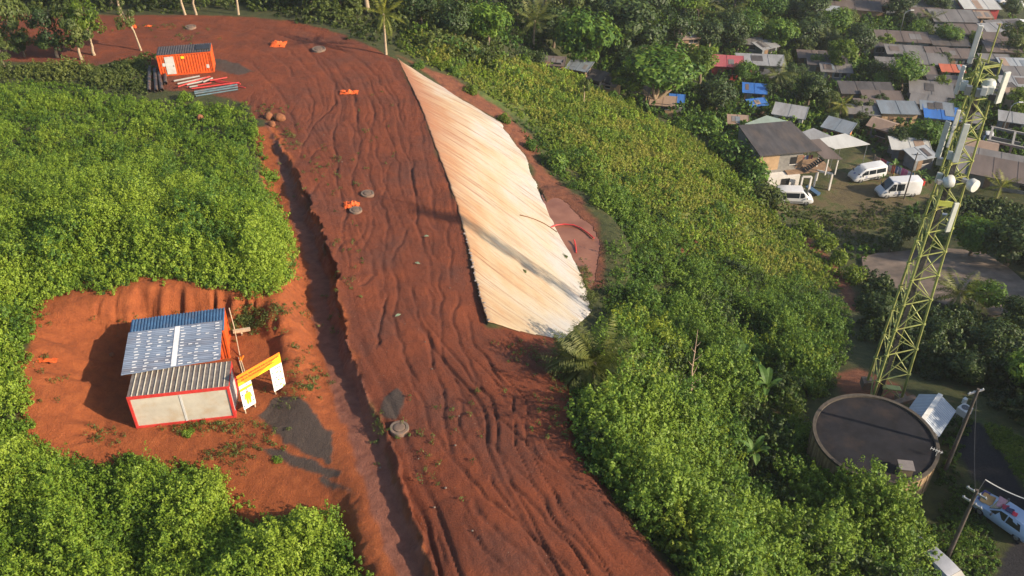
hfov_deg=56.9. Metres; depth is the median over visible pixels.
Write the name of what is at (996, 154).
tin house
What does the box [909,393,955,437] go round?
equipment shed
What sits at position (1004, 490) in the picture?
cable
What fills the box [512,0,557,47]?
coconut palm
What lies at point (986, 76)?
broadleaf tree
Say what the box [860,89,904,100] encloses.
tin house
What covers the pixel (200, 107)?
leafy shrub
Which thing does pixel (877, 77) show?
broadleaf tree
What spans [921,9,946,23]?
coconut palm
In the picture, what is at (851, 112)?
tin house
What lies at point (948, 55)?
broadleaf tree
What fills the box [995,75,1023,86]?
tin house
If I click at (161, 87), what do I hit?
drain pipe
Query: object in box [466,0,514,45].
broadleaf tree
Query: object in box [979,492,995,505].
folded cloth
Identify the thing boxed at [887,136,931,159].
tin house
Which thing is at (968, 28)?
tin house
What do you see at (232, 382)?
side door
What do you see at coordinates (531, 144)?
leafy shrub
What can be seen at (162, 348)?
sheet roof
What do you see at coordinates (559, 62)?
tin house
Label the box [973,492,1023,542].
parked car
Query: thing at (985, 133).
parked car
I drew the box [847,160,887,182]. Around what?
passenger van
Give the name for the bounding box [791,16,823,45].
broadleaf tree
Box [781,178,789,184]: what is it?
window
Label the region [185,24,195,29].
manhole
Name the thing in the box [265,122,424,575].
drainage ditch ground
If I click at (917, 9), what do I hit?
tin house
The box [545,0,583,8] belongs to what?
broadleaf tree
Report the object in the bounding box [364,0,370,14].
broadleaf tree
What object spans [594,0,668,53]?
broadleaf tree
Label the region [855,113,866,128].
broadleaf tree
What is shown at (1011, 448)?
tree
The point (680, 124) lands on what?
leafy shrub
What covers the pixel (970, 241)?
broadleaf tree
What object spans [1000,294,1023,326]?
broadleaf tree
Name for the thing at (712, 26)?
broadleaf tree
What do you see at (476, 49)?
banana plant
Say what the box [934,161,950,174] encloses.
broadleaf tree
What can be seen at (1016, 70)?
tin house
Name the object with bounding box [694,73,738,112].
broadleaf tree
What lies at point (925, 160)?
tin house
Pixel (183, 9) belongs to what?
slim tree
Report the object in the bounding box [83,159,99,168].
leafy shrub
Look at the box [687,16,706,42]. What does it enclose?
broadleaf tree
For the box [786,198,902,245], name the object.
tree
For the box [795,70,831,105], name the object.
broadleaf tree
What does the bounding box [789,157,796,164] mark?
window
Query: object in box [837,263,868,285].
leafy shrub
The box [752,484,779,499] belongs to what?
leafy shrub
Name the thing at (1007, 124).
door
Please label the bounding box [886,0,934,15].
tin house
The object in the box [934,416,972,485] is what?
hillside undergrowth
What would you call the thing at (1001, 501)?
folded cloth
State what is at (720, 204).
leafy shrub
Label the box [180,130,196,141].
leafy shrub
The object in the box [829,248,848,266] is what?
leafy shrub
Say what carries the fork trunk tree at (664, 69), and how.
on the ground at (844, 192)
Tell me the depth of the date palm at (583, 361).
62.30 m
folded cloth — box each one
[978,490,990,499]
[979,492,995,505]
[996,496,1007,506]
[1005,506,1014,513]
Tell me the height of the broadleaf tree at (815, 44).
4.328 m
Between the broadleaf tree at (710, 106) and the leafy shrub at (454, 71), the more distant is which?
the broadleaf tree at (710, 106)
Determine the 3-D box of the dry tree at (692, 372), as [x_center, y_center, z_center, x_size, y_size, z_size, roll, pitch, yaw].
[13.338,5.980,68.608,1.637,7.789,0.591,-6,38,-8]
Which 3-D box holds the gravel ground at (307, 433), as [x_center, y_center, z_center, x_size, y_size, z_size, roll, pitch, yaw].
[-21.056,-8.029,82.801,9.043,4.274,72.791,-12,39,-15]
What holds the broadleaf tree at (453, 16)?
on the ground at (844, 192)
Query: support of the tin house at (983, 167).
on the ground at (844, 192)
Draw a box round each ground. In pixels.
[0,0,1023,575]
[215,59,403,490]
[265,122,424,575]
[861,248,1023,316]
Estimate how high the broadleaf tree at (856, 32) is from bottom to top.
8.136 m
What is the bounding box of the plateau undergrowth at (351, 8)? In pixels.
[2,0,515,83]
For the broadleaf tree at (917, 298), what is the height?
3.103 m
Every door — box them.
[164,57,176,73]
[230,375,236,404]
[795,155,803,167]
[826,72,831,81]
[898,150,904,159]
[916,160,922,170]
[982,178,990,188]
[1000,122,1008,132]
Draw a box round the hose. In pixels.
[551,223,593,238]
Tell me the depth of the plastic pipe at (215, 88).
103.90 m
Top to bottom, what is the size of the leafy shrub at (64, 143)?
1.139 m
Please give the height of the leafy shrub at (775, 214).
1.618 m
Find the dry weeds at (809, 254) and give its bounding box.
[414,35,843,288]
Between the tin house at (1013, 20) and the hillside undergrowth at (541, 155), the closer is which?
the hillside undergrowth at (541, 155)
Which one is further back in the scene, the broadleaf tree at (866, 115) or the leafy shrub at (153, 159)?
the broadleaf tree at (866, 115)
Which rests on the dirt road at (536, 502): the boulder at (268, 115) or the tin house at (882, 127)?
the boulder at (268, 115)
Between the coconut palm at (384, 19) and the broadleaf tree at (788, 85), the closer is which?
the coconut palm at (384, 19)
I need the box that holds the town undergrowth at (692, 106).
[423,0,1023,259]
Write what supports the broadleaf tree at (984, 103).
on the ground at (844, 192)
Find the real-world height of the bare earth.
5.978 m
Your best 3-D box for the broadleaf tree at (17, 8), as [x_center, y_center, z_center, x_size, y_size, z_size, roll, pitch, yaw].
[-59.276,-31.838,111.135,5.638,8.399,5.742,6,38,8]
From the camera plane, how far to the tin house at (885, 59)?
172.59 m
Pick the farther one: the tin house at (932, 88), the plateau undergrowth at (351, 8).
the tin house at (932, 88)
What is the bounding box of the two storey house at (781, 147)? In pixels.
[737,121,842,192]
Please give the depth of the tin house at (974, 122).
150.37 m
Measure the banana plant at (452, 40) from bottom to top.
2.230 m
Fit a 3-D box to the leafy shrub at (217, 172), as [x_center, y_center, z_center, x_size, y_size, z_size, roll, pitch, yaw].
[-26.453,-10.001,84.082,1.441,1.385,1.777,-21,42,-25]
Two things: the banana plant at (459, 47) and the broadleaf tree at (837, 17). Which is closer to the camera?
the banana plant at (459, 47)
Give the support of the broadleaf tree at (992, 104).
on the ground at (844, 192)
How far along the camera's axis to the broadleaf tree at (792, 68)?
165.87 m
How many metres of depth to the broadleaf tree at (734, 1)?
197.77 m
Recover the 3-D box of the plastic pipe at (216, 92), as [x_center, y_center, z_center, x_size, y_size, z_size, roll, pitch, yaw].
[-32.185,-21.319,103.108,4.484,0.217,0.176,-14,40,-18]
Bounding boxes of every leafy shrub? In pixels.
[0,375,24,401]
[2,323,36,346]
[6,520,36,553]
[34,104,46,114]
[59,139,72,149]
[65,471,93,500]
[66,251,93,272]
[83,114,95,123]
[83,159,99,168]
[124,252,161,276]
[127,117,140,126]
[135,547,176,573]
[142,156,161,164]
[163,108,174,121]
[167,467,203,495]
[175,90,193,102]
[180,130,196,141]
[180,427,194,437]
[188,101,204,113]
[190,261,228,285]
[206,168,224,180]
[214,519,245,543]
[215,108,231,119]
[243,183,264,198]
[244,126,258,138]
[259,168,279,180]
[268,512,300,529]
[269,262,293,284]
[272,455,282,463]
[304,552,332,575]
[321,525,344,557]
[412,59,424,69]
[434,58,451,70]
[449,66,460,76]
[462,83,477,95]
[496,112,511,124]
[514,46,532,60]
[523,139,536,151]
[528,48,547,63]
[545,149,568,173]
[565,178,585,190]
[570,394,586,415]
[574,145,596,160]
[608,90,623,100]
[614,283,630,300]
[621,172,639,189]
[624,95,635,106]
[640,262,662,285]
[651,141,665,153]
[671,117,688,130]
[675,274,703,295]
[685,111,723,140]
[703,167,721,183]
[706,199,725,213]
[707,128,737,157]
[719,139,761,172]
[720,271,741,293]
[726,177,752,195]
[737,156,770,189]
[750,178,790,214]
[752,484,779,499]
[757,292,777,307]
[767,209,780,221]
[771,372,800,395]
[791,218,823,238]
[791,293,817,317]
[794,453,815,466]
[800,341,831,357]
[805,373,830,398]
[814,230,838,252]
[814,315,844,336]
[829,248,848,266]
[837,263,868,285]
[893,525,925,539]
[913,553,933,575]
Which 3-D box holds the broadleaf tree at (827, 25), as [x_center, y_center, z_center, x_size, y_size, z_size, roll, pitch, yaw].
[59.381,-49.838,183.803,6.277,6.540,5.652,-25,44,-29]
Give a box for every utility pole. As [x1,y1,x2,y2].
[903,152,921,198]
[943,388,984,471]
[946,486,986,556]
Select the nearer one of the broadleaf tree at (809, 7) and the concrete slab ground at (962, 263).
the concrete slab ground at (962, 263)
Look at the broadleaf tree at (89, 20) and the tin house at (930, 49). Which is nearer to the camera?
the broadleaf tree at (89, 20)
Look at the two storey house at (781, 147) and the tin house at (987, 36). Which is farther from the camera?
the tin house at (987, 36)
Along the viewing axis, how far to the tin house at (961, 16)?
195.15 m
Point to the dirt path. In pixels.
(550, 187)
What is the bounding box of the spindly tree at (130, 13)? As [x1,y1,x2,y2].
[113,0,141,50]
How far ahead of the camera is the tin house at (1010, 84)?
162.19 m
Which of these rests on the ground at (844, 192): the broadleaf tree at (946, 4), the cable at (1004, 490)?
the broadleaf tree at (946, 4)
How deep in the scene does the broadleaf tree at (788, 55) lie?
172.62 m
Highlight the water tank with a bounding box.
[807,393,939,502]
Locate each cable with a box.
[520,215,556,231]
[974,394,976,489]
[985,479,1023,498]
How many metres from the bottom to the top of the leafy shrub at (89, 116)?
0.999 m
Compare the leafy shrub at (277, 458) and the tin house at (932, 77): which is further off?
the tin house at (932, 77)
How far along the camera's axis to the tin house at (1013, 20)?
192.58 m
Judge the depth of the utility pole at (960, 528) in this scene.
58.63 m
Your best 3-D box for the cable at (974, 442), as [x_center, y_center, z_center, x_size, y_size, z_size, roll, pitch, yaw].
[29.495,9.771,60.033,0.034,1.519,7.713,12,39,15]
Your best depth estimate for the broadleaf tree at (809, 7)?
188.81 m
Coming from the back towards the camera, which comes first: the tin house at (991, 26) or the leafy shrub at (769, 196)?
the tin house at (991, 26)
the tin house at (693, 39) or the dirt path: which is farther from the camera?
the tin house at (693, 39)
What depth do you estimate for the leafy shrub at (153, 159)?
87.05 m
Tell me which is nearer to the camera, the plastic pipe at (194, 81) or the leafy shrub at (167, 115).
the leafy shrub at (167, 115)
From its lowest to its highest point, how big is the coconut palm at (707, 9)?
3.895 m
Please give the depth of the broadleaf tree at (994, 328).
81.76 m
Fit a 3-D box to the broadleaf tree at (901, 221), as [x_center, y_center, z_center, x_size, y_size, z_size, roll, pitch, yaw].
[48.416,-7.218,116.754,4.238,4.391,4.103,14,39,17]
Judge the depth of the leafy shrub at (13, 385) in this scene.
58.31 m
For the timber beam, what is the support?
on the support post
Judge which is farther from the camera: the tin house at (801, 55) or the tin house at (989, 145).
the tin house at (801, 55)
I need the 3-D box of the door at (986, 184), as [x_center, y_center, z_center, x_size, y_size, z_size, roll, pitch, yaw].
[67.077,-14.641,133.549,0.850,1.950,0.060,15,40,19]
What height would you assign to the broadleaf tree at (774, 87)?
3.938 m
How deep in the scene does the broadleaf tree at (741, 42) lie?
176.72 m
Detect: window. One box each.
[780,193,799,197]
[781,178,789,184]
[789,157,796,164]
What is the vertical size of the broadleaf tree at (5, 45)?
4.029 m
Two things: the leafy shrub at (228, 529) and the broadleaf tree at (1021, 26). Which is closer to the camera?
the leafy shrub at (228, 529)
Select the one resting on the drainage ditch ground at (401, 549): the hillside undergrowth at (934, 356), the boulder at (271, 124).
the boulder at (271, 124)
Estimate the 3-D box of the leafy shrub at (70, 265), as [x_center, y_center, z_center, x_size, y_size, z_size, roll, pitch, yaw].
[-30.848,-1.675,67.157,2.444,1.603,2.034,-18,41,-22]
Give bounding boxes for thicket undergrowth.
[0,51,155,95]
[0,78,301,415]
[0,413,373,575]
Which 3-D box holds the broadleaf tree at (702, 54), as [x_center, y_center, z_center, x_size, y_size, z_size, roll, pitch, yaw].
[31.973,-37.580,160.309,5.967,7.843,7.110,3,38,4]
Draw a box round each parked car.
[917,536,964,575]
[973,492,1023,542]
[982,130,993,139]
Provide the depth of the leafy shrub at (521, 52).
137.33 m
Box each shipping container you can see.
[130,308,230,360]
[156,43,215,76]
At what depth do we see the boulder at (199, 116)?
97.24 m
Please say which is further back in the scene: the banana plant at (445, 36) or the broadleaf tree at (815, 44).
the broadleaf tree at (815, 44)
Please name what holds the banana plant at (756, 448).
on the ground at (844, 192)
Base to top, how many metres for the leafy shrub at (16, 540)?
1.906 m
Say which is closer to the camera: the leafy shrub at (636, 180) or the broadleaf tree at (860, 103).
the leafy shrub at (636, 180)
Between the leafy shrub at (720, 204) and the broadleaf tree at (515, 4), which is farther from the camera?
the broadleaf tree at (515, 4)
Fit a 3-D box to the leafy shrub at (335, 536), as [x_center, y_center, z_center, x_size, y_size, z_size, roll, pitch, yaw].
[-10.021,13.908,52.387,1.465,1.479,1.807,12,39,15]
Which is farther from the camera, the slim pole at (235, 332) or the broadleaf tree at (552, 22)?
the broadleaf tree at (552, 22)
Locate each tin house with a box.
[541,55,566,70]
[565,59,594,76]
[586,68,608,88]
[602,73,620,94]
[629,85,650,103]
[649,94,677,115]
[669,93,684,112]
[678,31,702,48]
[710,54,743,80]
[727,114,748,131]
[735,52,785,77]
[742,82,766,102]
[743,37,762,52]
[745,97,768,113]
[751,39,779,53]
[771,102,808,126]
[796,49,827,66]
[806,53,847,74]
[815,5,839,14]
[819,62,853,81]
[820,116,856,135]
[829,0,882,22]
[837,81,894,103]
[845,104,880,118]
[852,98,885,105]
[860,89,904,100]
[861,38,892,56]
[866,116,898,143]
[868,0,887,16]
[874,29,931,48]
[874,56,898,77]
[876,100,920,126]
[883,43,924,57]
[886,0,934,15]
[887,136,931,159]
[903,65,937,84]
[903,144,935,170]
[906,51,949,73]
[907,79,954,101]
[909,7,940,22]
[909,91,946,109]
[918,99,954,121]
[922,107,960,131]
[923,46,948,53]
[925,74,960,94]
[927,8,979,30]
[928,35,971,47]
[936,0,960,8]
[938,63,965,75]
[940,47,976,67]
[947,23,985,43]
[954,157,976,182]
[957,112,984,132]
[958,0,1001,19]
[961,145,1023,162]
[964,137,999,150]
[969,153,1023,193]
[973,10,993,22]
[976,22,1010,31]
[977,53,1009,73]
[978,32,1008,46]
[981,41,1023,56]
[983,18,1019,29]
[993,82,1016,103]
[995,57,1023,74]
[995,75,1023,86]
[996,109,1023,133]
[1000,66,1023,75]
[1002,87,1016,110]
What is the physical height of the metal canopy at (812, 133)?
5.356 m
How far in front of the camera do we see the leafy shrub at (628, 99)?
142.64 m
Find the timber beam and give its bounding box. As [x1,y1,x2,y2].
[233,327,249,333]
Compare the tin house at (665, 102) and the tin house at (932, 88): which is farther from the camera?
the tin house at (932, 88)
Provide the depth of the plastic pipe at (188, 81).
105.45 m
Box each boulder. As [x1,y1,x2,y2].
[196,114,203,119]
[265,112,272,119]
[268,121,275,126]
[274,113,285,121]
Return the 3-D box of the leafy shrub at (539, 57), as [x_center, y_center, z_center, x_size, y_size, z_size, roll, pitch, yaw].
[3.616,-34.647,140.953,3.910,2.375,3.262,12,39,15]
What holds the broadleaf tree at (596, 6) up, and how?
on the ground at (844, 192)
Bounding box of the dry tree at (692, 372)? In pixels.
[684,330,703,390]
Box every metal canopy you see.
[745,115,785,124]
[803,128,829,161]
[810,133,869,177]
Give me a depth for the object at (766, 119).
137.71 m
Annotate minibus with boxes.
[776,185,813,205]
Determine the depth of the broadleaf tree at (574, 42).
144.63 m
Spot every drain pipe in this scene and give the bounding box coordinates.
[147,65,150,92]
[153,68,157,92]
[157,71,163,91]
[163,73,166,84]
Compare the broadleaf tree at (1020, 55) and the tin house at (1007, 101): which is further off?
the broadleaf tree at (1020, 55)
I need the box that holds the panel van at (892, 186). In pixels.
[874,175,922,198]
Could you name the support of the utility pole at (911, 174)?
on the ground at (844, 192)
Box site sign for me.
[236,352,285,413]
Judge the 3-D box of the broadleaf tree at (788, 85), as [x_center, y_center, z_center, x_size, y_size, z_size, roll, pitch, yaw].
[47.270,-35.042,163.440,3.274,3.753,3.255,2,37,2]
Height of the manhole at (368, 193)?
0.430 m
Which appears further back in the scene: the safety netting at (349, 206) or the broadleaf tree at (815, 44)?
the broadleaf tree at (815, 44)
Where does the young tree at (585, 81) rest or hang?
on the ground at (844, 192)
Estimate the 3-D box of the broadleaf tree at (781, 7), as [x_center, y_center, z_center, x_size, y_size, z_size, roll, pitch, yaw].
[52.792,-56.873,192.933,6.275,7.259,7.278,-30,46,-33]
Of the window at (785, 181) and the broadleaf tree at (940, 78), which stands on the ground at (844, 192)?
the broadleaf tree at (940, 78)
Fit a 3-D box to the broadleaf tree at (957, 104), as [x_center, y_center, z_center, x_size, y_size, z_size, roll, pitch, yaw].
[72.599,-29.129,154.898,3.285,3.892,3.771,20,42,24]
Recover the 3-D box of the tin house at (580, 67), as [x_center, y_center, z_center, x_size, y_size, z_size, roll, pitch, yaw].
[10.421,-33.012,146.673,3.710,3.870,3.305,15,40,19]
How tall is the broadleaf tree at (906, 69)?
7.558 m
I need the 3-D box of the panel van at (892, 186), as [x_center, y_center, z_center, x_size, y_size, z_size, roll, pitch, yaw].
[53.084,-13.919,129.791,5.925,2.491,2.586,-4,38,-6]
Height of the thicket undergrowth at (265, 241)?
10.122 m
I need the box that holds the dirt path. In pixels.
[409,61,910,399]
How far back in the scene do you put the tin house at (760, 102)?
153.81 m
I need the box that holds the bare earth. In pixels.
[17,126,428,575]
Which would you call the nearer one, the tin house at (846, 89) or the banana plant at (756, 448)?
the banana plant at (756, 448)
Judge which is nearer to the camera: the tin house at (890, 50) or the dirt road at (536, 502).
the dirt road at (536, 502)
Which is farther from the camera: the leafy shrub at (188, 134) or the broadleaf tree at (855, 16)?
the broadleaf tree at (855, 16)
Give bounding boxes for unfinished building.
[987,126,1023,152]
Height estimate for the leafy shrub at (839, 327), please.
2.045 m
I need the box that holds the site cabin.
[126,361,237,428]
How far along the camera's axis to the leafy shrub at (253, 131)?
94.65 m
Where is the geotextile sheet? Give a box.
[398,59,590,340]
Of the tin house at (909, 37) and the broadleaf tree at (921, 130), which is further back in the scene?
the tin house at (909, 37)
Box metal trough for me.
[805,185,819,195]
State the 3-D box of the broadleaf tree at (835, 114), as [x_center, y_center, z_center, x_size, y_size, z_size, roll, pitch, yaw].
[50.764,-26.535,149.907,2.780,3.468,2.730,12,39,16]
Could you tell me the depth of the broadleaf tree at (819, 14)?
186.22 m
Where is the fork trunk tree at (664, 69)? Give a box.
[609,38,705,99]
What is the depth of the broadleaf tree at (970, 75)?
163.94 m
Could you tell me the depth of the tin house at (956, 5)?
201.50 m
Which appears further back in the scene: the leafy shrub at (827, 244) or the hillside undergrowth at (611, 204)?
the leafy shrub at (827, 244)
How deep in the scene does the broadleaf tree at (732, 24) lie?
176.72 m
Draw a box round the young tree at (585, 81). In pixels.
[577,78,590,99]
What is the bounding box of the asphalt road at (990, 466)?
[952,421,1023,575]
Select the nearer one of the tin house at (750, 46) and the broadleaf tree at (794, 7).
the tin house at (750, 46)
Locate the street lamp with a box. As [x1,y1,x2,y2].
[1001,102,1023,133]
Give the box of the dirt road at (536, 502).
[0,14,674,575]
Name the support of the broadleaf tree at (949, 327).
on the ground at (844, 192)
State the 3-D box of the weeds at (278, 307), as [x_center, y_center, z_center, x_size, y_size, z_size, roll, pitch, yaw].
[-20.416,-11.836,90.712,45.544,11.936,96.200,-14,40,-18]
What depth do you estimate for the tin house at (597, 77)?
145.61 m
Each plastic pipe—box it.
[174,75,199,81]
[177,77,203,83]
[178,76,209,86]
[192,82,239,88]
[194,84,237,92]
[195,86,237,93]
[196,89,237,96]
[209,79,240,84]
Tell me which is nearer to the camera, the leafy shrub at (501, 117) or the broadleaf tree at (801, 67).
the leafy shrub at (501, 117)
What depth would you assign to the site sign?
59.44 m
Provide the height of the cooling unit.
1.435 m
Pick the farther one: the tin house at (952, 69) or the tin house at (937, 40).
the tin house at (937, 40)
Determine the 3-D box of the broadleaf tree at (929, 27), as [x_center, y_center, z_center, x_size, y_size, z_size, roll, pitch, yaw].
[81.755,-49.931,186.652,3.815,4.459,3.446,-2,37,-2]
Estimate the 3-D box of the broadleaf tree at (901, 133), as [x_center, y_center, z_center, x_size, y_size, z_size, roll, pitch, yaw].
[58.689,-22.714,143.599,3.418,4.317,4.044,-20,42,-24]
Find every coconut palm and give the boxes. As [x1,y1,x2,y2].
[363,0,403,54]
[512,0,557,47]
[694,2,714,16]
[710,3,746,15]
[761,56,797,92]
[816,28,842,49]
[829,95,853,117]
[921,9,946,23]
[927,266,993,315]
[981,168,1021,199]
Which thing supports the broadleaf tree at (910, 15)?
on the ground at (844, 192)
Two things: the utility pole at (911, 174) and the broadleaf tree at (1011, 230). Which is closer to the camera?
the broadleaf tree at (1011, 230)
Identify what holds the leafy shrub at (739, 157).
on the ground at (844, 192)
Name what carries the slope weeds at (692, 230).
on the ground at (844, 192)
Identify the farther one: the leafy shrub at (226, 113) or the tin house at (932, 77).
the tin house at (932, 77)
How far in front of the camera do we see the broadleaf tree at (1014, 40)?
178.48 m
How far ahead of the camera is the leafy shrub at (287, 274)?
68.69 m
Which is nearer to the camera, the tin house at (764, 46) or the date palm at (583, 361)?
the date palm at (583, 361)
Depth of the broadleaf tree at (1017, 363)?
74.63 m
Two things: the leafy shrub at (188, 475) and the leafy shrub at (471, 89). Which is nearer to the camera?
the leafy shrub at (188, 475)
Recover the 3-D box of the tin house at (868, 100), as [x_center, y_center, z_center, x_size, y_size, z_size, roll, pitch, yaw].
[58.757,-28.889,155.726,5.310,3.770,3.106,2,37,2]
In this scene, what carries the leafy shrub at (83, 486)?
on the ground at (844, 192)
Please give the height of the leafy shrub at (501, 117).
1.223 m
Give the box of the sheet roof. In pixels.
[121,320,221,374]
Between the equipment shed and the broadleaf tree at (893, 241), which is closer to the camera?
the equipment shed
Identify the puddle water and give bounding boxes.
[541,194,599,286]
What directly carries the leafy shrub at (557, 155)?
on the ground at (844, 192)
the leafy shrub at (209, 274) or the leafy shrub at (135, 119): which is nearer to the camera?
the leafy shrub at (209, 274)
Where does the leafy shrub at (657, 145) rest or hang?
on the ground at (844, 192)
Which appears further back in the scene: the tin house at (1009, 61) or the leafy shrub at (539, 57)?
the tin house at (1009, 61)
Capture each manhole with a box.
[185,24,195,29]
[312,46,325,52]
[349,206,361,214]
[361,189,373,197]
[390,420,408,436]
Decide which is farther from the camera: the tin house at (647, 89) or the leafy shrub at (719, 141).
the tin house at (647, 89)
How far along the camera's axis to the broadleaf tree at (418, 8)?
124.31 m
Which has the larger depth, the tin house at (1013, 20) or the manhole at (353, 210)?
the tin house at (1013, 20)
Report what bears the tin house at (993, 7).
on the ground at (844, 192)
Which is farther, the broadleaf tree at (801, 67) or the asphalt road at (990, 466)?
the broadleaf tree at (801, 67)
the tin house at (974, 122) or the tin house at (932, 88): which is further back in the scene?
the tin house at (932, 88)
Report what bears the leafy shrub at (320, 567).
on the ground at (844, 192)
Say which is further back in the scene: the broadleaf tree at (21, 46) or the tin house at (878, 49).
the tin house at (878, 49)
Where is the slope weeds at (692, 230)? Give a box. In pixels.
[398,33,837,290]
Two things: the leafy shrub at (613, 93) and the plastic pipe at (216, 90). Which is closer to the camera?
the plastic pipe at (216, 90)
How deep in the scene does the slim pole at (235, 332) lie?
64.51 m
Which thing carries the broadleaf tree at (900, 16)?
on the ground at (844, 192)
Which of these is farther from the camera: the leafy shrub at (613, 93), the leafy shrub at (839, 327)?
the leafy shrub at (613, 93)
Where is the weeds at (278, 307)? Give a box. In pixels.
[32,23,598,500]
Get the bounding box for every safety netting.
[36,358,57,362]
[270,40,286,46]
[340,89,358,94]
[343,200,359,208]
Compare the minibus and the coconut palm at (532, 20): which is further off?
the coconut palm at (532, 20)
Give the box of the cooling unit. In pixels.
[955,397,972,421]
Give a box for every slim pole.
[229,308,239,355]
[238,357,244,372]
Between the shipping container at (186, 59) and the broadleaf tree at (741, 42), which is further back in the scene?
the broadleaf tree at (741, 42)
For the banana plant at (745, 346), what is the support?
on the ground at (844, 192)
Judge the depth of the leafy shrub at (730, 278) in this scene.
92.75 m
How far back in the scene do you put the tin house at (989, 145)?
140.51 m
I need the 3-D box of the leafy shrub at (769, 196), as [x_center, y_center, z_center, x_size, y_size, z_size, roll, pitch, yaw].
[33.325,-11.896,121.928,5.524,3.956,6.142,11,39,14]
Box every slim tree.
[180,0,185,14]
[192,0,197,14]
[236,0,239,14]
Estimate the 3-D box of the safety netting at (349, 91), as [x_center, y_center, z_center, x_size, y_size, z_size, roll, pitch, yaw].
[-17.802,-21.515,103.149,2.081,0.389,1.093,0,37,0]
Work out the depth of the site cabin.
58.59 m
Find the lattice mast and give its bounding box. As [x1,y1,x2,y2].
[860,23,1010,398]
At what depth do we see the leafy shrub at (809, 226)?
117.72 m
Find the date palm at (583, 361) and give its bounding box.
[536,313,644,391]
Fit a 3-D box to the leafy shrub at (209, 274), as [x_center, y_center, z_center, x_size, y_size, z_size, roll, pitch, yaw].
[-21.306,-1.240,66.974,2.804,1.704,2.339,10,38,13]
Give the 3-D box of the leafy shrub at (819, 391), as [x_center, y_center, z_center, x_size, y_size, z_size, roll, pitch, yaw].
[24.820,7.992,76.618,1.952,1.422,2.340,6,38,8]
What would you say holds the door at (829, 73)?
in the tin house at (836, 72)
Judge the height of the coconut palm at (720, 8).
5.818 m
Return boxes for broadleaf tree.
[0,0,30,49]
[0,36,13,67]
[6,32,32,56]
[24,5,63,57]
[50,0,93,59]
[62,0,106,55]
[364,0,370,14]
[399,0,437,25]
[427,0,471,35]
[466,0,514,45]
[496,0,537,25]
[539,4,573,47]
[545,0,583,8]
[551,6,624,61]
[573,0,619,19]
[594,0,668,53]
[607,47,645,91]
[631,0,670,18]
[657,5,702,51]
[669,0,697,11]
[685,43,719,83]
[686,0,710,16]
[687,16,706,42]
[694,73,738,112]
[696,16,723,43]
[704,100,719,109]
[719,6,744,19]
[719,8,750,44]
[724,0,750,8]
[729,6,768,36]
[731,31,750,51]
[734,60,758,81]
[754,0,791,18]
[757,15,768,36]
[763,15,801,52]
[764,81,780,101]
[778,49,792,64]
[779,75,795,89]
[781,62,799,79]
[785,0,804,18]
[786,90,801,101]
[789,17,797,23]
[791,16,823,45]
[794,40,810,49]
[795,0,832,20]
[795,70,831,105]
[796,63,808,76]
[797,38,816,49]
[807,12,830,24]
[809,15,831,46]
[810,53,825,61]
[815,31,832,43]
[818,90,839,112]
[822,7,854,31]
[823,110,840,121]
[824,39,858,65]
[829,28,840,43]
[844,20,879,55]
[844,117,859,128]
[845,7,859,33]
[850,95,873,105]
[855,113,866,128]
[856,108,873,123]
[859,294,900,325]
[866,59,890,80]
[872,69,890,81]
[875,93,889,99]
[878,33,895,43]
[879,230,905,251]
[883,0,920,12]
[884,125,910,141]
[885,213,921,240]
[888,49,930,90]
[890,4,908,20]
[898,285,927,307]
[904,11,921,24]
[907,18,929,31]
[908,117,949,144]
[919,17,932,28]
[919,225,947,249]
[920,24,933,34]
[922,0,935,4]
[924,314,964,342]
[933,75,951,84]
[934,0,955,8]
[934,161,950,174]
[935,51,953,62]
[937,22,964,40]
[948,99,967,110]
[951,349,986,384]
[952,212,1001,255]
[964,71,983,87]
[966,278,1007,308]
[968,30,982,43]
[969,315,1023,353]
[974,104,989,114]
[977,73,991,87]
[977,95,994,108]
[980,214,1023,265]
[985,91,1004,108]
[1000,20,1023,48]
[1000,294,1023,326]
[1001,0,1022,17]
[1004,345,1023,387]
[1005,87,1023,111]
[1009,0,1023,16]
[1010,50,1023,57]
[1011,22,1023,34]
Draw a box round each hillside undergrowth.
[512,119,569,181]
[556,146,942,575]
[569,175,645,292]
[851,265,1023,426]
[878,194,1023,264]
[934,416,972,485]
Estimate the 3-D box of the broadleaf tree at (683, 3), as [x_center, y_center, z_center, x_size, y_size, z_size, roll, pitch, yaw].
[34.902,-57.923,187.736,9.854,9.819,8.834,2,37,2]
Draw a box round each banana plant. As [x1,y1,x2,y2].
[436,34,450,43]
[443,35,460,45]
[455,41,467,53]
[473,45,483,58]
[732,338,758,362]
[739,436,770,468]
[756,364,781,406]
[887,158,902,175]
[915,169,928,177]
[924,176,934,185]
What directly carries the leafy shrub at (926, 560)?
on the ground at (844, 192)

